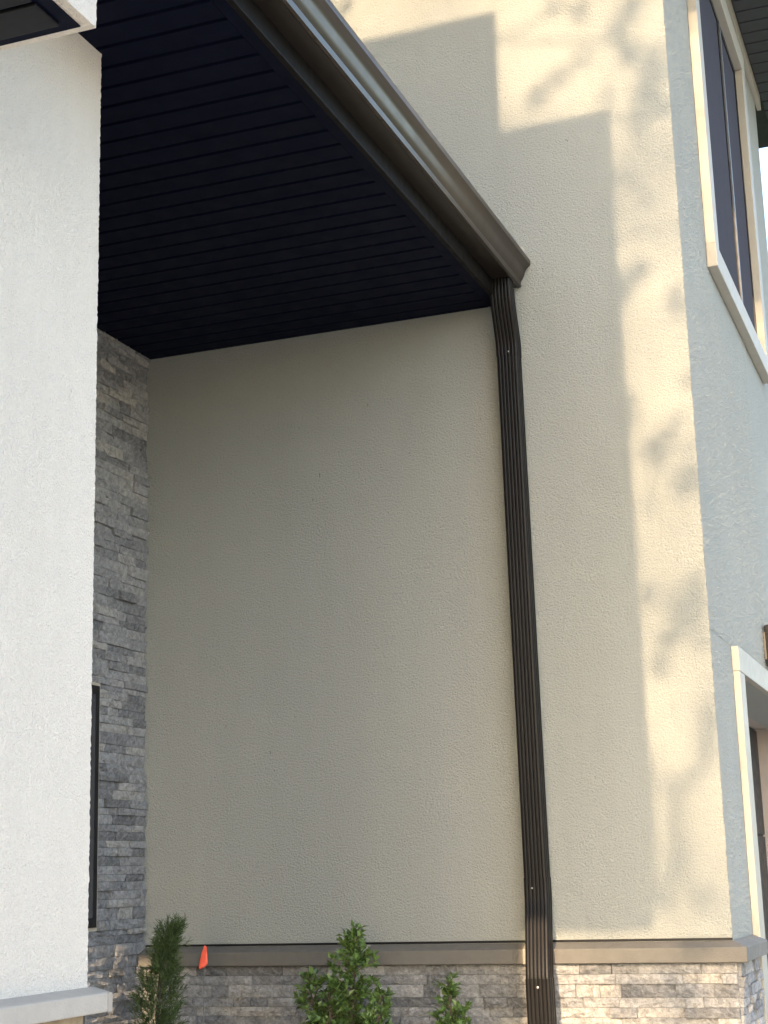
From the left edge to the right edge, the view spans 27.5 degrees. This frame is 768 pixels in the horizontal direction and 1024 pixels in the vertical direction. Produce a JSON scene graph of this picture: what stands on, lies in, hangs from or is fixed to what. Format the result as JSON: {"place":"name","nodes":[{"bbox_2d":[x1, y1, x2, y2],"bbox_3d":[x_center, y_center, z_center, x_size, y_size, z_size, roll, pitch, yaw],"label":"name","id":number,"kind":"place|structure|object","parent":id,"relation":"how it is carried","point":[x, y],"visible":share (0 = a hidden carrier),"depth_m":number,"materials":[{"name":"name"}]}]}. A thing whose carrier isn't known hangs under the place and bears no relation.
{"place":"outdoors","nodes":[
{"label":"outdoors","id":0,"kind":"place"},
{"bbox_2d":[759,147,767,247],"label":"sky","id":1,"kind":"structure","parent":0,"point":[763,152],"materials":[{"name":"white"}]},
{"label":"ground","id":2,"kind":"structure","parent":0,"visible":0},
{"bbox_2d":[0,0,767,1023],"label":"house","id":3,"kind":"structure","parent":2,"relation":"on","point":[256,698],"depth_m":6.12,"materials":[{"name":"beige paint"}]},
{"bbox_2d":[88,682,99,931],"bbox_3d":[-1.326,1.029,5.610,0.054,0.950,1.127,-6,-14,20],"label":"window","id":4,"kind":"structure","parent":3,"relation":"in","point":[95,706],"depth_m":6.07,"materials":[{"name":"black glass"}]},
{"bbox_2d":[253,0,529,287],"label":"gutter","id":5,"kind":"object","parent":3,"relation":"attached to","point":[326,43],"visible":0.96,"depth_m":5.01,"materials":[{"name":"brown metal"}]},
{"bbox_2d":[489,277,556,1023],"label":"downspout","id":6,"kind":"object","parent":3,"relation":"attached to","point":[540,994],"visible":1,"depth_m":5.93,"materials":[{"name":"brown metal"}]},
{"bbox_2d":[687,0,767,383],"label":"upper window","id":7,"kind":"structure","parent":3,"relation":"in","point":[718,73],"depth_m":7.92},
{"bbox_2d":[749,727,767,962],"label":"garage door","id":8,"kind":"structure","parent":3,"relation":"in","point":[752,733],"depth_m":8.62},
{"bbox_2d":[763,624,767,666],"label":"wall lamp","id":9,"kind":"object","parent":3,"relation":"attached to","point":[765,636],"visible":1,"depth_m":7.25,"materials":[{"name":"brown metal"}]},
{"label":"planting bed","id":10,"kind":"structure","parent":2,"relation":"on","visible":0},
{"bbox_2d":[122,912,191,1023],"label":"arborvitae","id":11,"kind":"object","parent":10,"relation":"on","point":[167,949],"visible":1,"depth_m":5.88,"materials":[{"name":"green plant"}]},
{"bbox_2d":[199,945,206,1023],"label":"marker flag","id":12,"kind":"object","parent":10,"relation":"on","point":[203,961],"visible":1,"depth_m":5.84,"materials":[{"name":"plastic"}]},
{"bbox_2d":[292,919,395,1023],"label":"holly shrub","id":13,"kind":"object","parent":10,"relation":"on","point":[338,1006],"visible":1,"depth_m":5.59,"materials":[{"name":"green plant"}]},
{"bbox_2d":[427,972,473,1023],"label":"holly shrub","id":14,"kind":"object","parent":10,"relation":"on","point":[452,1012],"visible":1,"depth_m":5.48,"materials":[{"name":"green plant"}]}
]}

